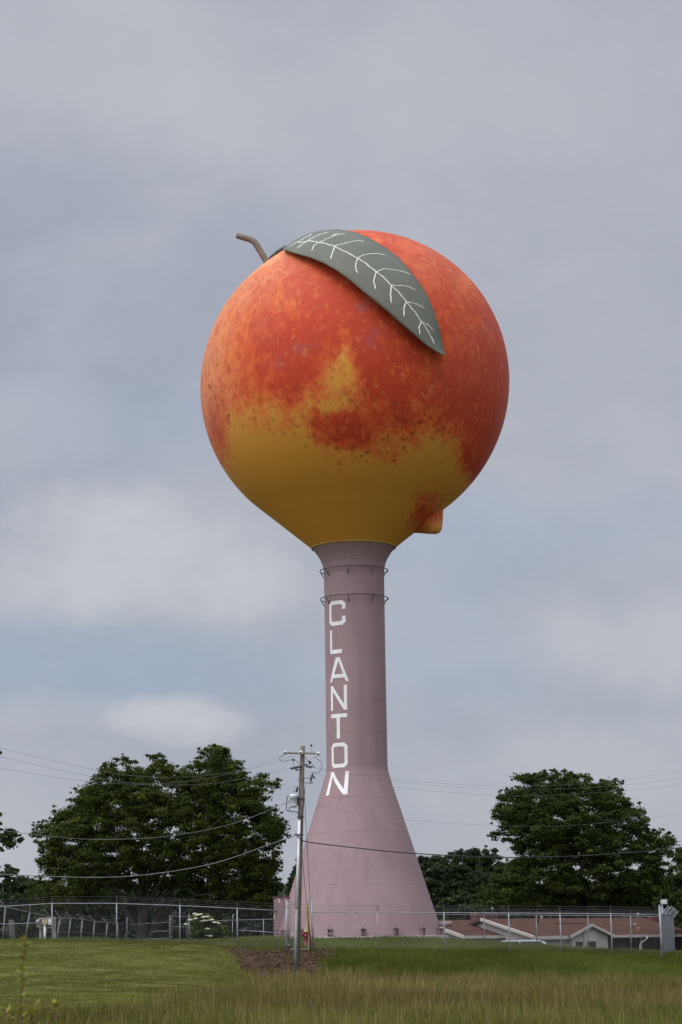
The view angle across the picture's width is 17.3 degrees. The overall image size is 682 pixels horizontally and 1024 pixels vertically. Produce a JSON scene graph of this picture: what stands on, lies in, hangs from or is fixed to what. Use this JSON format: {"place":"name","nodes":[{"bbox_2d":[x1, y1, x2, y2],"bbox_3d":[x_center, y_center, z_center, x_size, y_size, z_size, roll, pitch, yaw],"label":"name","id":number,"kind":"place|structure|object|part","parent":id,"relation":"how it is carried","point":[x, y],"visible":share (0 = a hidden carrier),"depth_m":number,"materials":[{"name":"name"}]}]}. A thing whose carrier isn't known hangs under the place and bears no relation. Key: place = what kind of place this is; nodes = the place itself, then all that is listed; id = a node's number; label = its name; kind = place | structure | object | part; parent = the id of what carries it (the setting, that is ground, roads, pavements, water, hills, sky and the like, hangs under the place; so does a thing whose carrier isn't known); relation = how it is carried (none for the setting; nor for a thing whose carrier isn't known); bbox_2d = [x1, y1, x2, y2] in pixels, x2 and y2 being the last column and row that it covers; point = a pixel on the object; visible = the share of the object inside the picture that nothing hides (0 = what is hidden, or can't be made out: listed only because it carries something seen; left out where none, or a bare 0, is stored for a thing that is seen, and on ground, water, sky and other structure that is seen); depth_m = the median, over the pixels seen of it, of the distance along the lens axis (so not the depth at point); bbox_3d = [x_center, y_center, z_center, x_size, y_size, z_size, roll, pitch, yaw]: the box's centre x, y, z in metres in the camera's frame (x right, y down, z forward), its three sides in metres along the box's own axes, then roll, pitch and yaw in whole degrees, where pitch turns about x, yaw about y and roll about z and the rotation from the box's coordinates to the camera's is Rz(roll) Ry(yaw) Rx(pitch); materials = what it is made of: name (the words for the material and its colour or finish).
{"place":"outdoors","nodes":[
{"label":"outdoors","id":0,"kind":"place"},
{"bbox_2d":[0,958,681,1023],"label":"field grass","id":1,"kind":"structure","parent":0,"point":[670,1014],"depth_m":59.32,"materials":[{"name":"green plant"}]},
{"bbox_2d":[0,884,681,1023],"bbox_3d":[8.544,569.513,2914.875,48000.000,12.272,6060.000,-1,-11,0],"label":"ground","id":2,"kind":"structure","parent":0,"point":[250,960],"depth_m":90.40,"materials":[{"name":"green plant"}]},
{"bbox_2d":[0,751,24,851],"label":"shade tree","id":3,"kind":"object","parent":2,"relation":"on","point":[6,839],"visible":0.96,"depth_m":110.10,"materials":[{"name":"green plant"}]},
{"bbox_2d":[0,864,58,939],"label":"dark tree","id":4,"kind":"object","parent":2,"relation":"on","point":[16,887],"visible":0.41,"depth_m":184.71,"materials":[{"name":"green plant"}]},
{"bbox_2d":[0,935,65,1023],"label":"roadside weed","id":5,"kind":"object","parent":2,"relation":"on","point":[21,979],"visible":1,"depth_m":16.69,"materials":[{"name":"green plant"}]},
{"bbox_2d":[36,917,55,938],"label":"electrical panel","id":6,"kind":"object","parent":2,"relation":"on","point":[46,924],"visible":0.84,"depth_m":107.60,"materials":[{"name":"white paint"}]},
{"bbox_2d":[0,901,126,938],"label":"chain link fence","id":7,"kind":"object","parent":2,"relation":"on","point":[59,918],"visible":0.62,"depth_m":126.04,"materials":[{"name":"metal"}]},
{"bbox_2d":[0,896,288,949],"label":"chain link fence","id":8,"kind":"object","parent":2,"relation":"on","point":[286,933],"visible":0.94,"depth_m":105.31,"materials":[{"name":"metal"}]},
{"bbox_2d":[125,917,170,939],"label":"chain link fence","id":9,"kind":"object","parent":2,"relation":"on","point":[169,924],"visible":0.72,"depth_m":136.58,"materials":[{"name":"metal"}]},
{"bbox_2d":[19,880,280,940],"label":"woodland tree","id":10,"kind":"object","parent":2,"relation":"on","point":[108,910],"visible":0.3,"depth_m":179.72,"materials":[{"name":"green plant"}]},
{"bbox_2d":[25,743,290,938],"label":"oak tree","id":11,"kind":"object","parent":2,"relation":"on","point":[215,802],"visible":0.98,"depth_m":138.35,"materials":[{"name":"green plant"}]},
{"bbox_2d":[170,916,186,939],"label":"gate","id":12,"kind":"structure","parent":2,"relation":"on","point":[177,926],"depth_m":136.03,"materials":[{"name":"metal"}]},
{"bbox_2d":[184,912,233,940],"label":"elder bush","id":13,"kind":"object","parent":2,"relation":"on","point":[194,929],"visible":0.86,"depth_m":130.01,"materials":[{"name":"green plant"}]},
{"bbox_2d":[188,914,273,938],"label":"chain link fence","id":14,"kind":"object","parent":2,"relation":"on","point":[189,935],"visible":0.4,"depth_m":133.68,"materials":[{"name":"metal"}]},
{"bbox_2d":[223,946,336,977],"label":"soil clods","id":15,"kind":"object","parent":2,"relation":"on","point":[265,964],"visible":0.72,"depth_m":99.84,"materials":[{"name":"brown soil"}]},
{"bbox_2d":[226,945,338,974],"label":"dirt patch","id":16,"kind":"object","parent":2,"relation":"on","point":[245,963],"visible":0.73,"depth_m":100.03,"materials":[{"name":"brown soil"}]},
{"bbox_2d":[285,859,295,896],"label":"cedar tree","id":17,"kind":"object","parent":2,"relation":"on","point":[289,883],"visible":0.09,"depth_m":161.36,"materials":[{"name":"green plant"}]},
{"bbox_2d":[288,901,308,949],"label":"walk gate","id":18,"kind":"structure","parent":2,"relation":"on","point":[301,929],"depth_m":104.57,"materials":[{"name":"metal"}]},
{"bbox_2d":[279,744,321,971],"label":"utility pole","id":19,"kind":"object","parent":2,"relation":"on","point":[296,800],"visible":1,"depth_m":97.02,"materials":[{"name":"grey wood"}]},
{"bbox_2d":[1,748,282,776],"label":"power line","id":20,"kind":"object","parent":19,"relation":"attached to","point":[143,776],"visible":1,"depth_m":95.39,"materials":[{"name":"black metal"}]},
{"bbox_2d":[0,800,290,839],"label":"power line","id":21,"kind":"object","parent":19,"relation":"attached to","point":[143,838],"visible":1,"depth_m":94.91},
{"bbox_2d":[0,835,295,877],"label":"telephone cable","id":22,"kind":"object","parent":19,"relation":"attached to","point":[147,874],"visible":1,"depth_m":94.67,"materials":[{"name":"black rubber"}]},
{"bbox_2d":[3,754,298,783],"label":"power line","id":23,"kind":"object","parent":19,"relation":"attached to","point":[143,783],"visible":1,"depth_m":95.35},
{"bbox_2d":[2,758,312,784],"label":"power line","id":24,"kind":"object","parent":19,"relation":"attached to","point":[143,784],"visible":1,"depth_m":95.21,"materials":[{"name":"black metal"}]},
{"bbox_2d":[302,858,311,954],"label":"guy wire","id":25,"kind":"object","parent":19,"relation":"attached to","point":[308,920],"visible":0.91,"depth_m":100.85,"materials":[{"name":"grey metal"}]},
{"bbox_2d":[304,799,314,955],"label":"guy wire","id":26,"kind":"object","parent":19,"relation":"attached to","point":[313,953],"visible":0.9,"depth_m":100.22,"materials":[{"name":"grey metal"}]},
{"bbox_2d":[297,836,681,857],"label":"telephone cable","id":27,"kind":"object","parent":19,"relation":"attached to","point":[485,856],"visible":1,"depth_m":99.06,"materials":[{"name":"black rubber"}]},
{"bbox_2d":[306,802,676,826],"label":"power line","id":28,"kind":"object","parent":19,"relation":"attached to","point":[494,825],"visible":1,"depth_m":99.74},
{"bbox_2d":[308,772,676,795],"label":"power line","id":29,"kind":"object","parent":19,"relation":"attached to","point":[476,794],"visible":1,"depth_m":99.36,"materials":[{"name":"black metal"}]},
{"bbox_2d":[316,768,678,788],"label":"power line","id":30,"kind":"object","parent":19,"relation":"attached to","point":[486,788],"visible":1,"depth_m":99.26,"materials":[{"name":"black metal"}]},
{"bbox_2d":[315,767,680,785],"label":"power line","id":31,"kind":"object","parent":19,"relation":"attached to","point":[483,785],"visible":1,"depth_m":99.27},
{"bbox_2d":[301,928,307,945],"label":"fire hydrant","id":32,"kind":"object","parent":2,"relation":"on","point":[305,934],"visible":0.76,"depth_m":108.47,"materials":[{"name":"red metal"}]},
{"bbox_2d":[200,229,508,938],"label":"water tower","id":33,"kind":"structure","parent":2,"relation":"on","point":[354,388],"depth_m":119.41,"materials":[{"name":"orange metal"}]},
{"bbox_2d":[417,855,452,913],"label":"tree","id":34,"kind":"object","parent":2,"relation":"on","point":[432,858],"visible":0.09,"depth_m":230.93,"materials":[{"name":"green plant"}]},
{"bbox_2d":[437,848,466,897],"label":"tree","id":35,"kind":"object","parent":2,"relation":"on","point":[457,859],"visible":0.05,"depth_m":245.76,"materials":[{"name":"green plant"}]},
{"bbox_2d":[419,860,507,919],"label":"tree","id":36,"kind":"object","parent":2,"relation":"on","point":[439,873],"visible":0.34,"depth_m":210.87,"materials":[{"name":"green plant"}]},
{"bbox_2d":[457,846,487,903],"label":"poplar tree","id":37,"kind":"object","parent":2,"relation":"on","point":[471,862],"visible":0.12,"depth_m":235.66,"materials":[{"name":"green plant"}]},
{"bbox_2d":[311,900,662,954],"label":"chain link fence","id":38,"kind":"object","parent":2,"relation":"on","point":[560,915],"visible":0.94,"depth_m":102.58,"materials":[{"name":"metal"}]},
{"bbox_2d":[474,845,509,903],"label":"poplar tree","id":39,"kind":"object","parent":2,"relation":"on","point":[486,863],"visible":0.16,"depth_m":226.11,"materials":[{"name":"green plant"}]},
{"bbox_2d":[501,940,545,943],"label":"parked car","id":40,"kind":"object","parent":2,"relation":"on","point":[531,941],"visible":0.01,"depth_m":135.85,"materials":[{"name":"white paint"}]},
{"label":"side window","id":41,"kind":"part","parent":40,"relation":"part of","materials":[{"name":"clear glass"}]},
{"bbox_2d":[436,909,670,949],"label":"chain link fence","id":42,"kind":"object","parent":2,"relation":"on","point":[587,922],"visible":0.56,"depth_m":123.47,"materials":[{"name":"metal"}]},
{"bbox_2d":[435,889,681,948],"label":"understory tree","id":43,"kind":"object","parent":2,"relation":"on","point":[463,894],"visible":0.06,"depth_m":195.33,"materials":[{"name":"green plant"}]},
{"bbox_2d":[438,907,681,950],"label":"house","id":44,"kind":"structure","parent":2,"relation":"on","point":[650,941],"depth_m":148.20,"materials":[{"name":"brown"}]},
{"bbox_2d":[574,940,583,946],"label":"window","id":45,"kind":"structure","parent":44,"relation":"in","point":[582,944],"depth_m":144.58,"materials":[{"name":"grey glass"}]},
{"bbox_2d":[586,940,596,948],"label":"window","id":46,"kind":"structure","parent":44,"relation":"in","point":[593,942],"depth_m":144.83,"materials":[{"name":"grey glass"}]},
{"bbox_2d":[470,768,680,918],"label":"round tree","id":47,"kind":"object","parent":2,"relation":"on","point":[518,881],"visible":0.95,"depth_m":166.66,"materials":[{"name":"green plant"}]},
{"bbox_2d":[651,844,681,922],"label":"edge tree","id":48,"kind":"object","parent":2,"relation":"on","point":[674,886],"visible":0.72,"depth_m":146.41,"materials":[{"name":"green plant"}]},
{"bbox_2d":[661,906,678,954],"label":"chain link fence","id":49,"kind":"object","parent":2,"relation":"on","point":[668,936],"visible":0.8,"depth_m":109.33,"materials":[{"name":"metal"}]},
{"bbox_2d":[0,0,681,885],"label":"sky","id":50,"kind":"structure","parent":0,"point":[148,605],"materials":[{"name":"grey"}]},
{"bbox_2d":[1,934,681,953],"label":"yard grass","id":51,"kind":"structure","parent":0,"point":[280,940],"depth_m":109.09,"materials":[{"name":"green plant"}]},
{"bbox_2d":[9,920,15,938],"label":"timber post","id":52,"kind":"object","parent":51,"relation":"on","point":[11,931],"visible":0.75,"depth_m":115.95,"materials":[{"name":"grey wood"}]},
{"bbox_2d":[307,943,681,981],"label":"bank grass","id":53,"kind":"structure","parent":0,"point":[465,958],"depth_m":96.70,"materials":[{"name":"green plant"}]},
{"bbox_2d":[661,899,666,912],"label":"floodlight","id":54,"kind":"object","parent":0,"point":[663,901],"visible":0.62,"depth_m":114.15,"materials":[{"name":"metal"}]}
]}

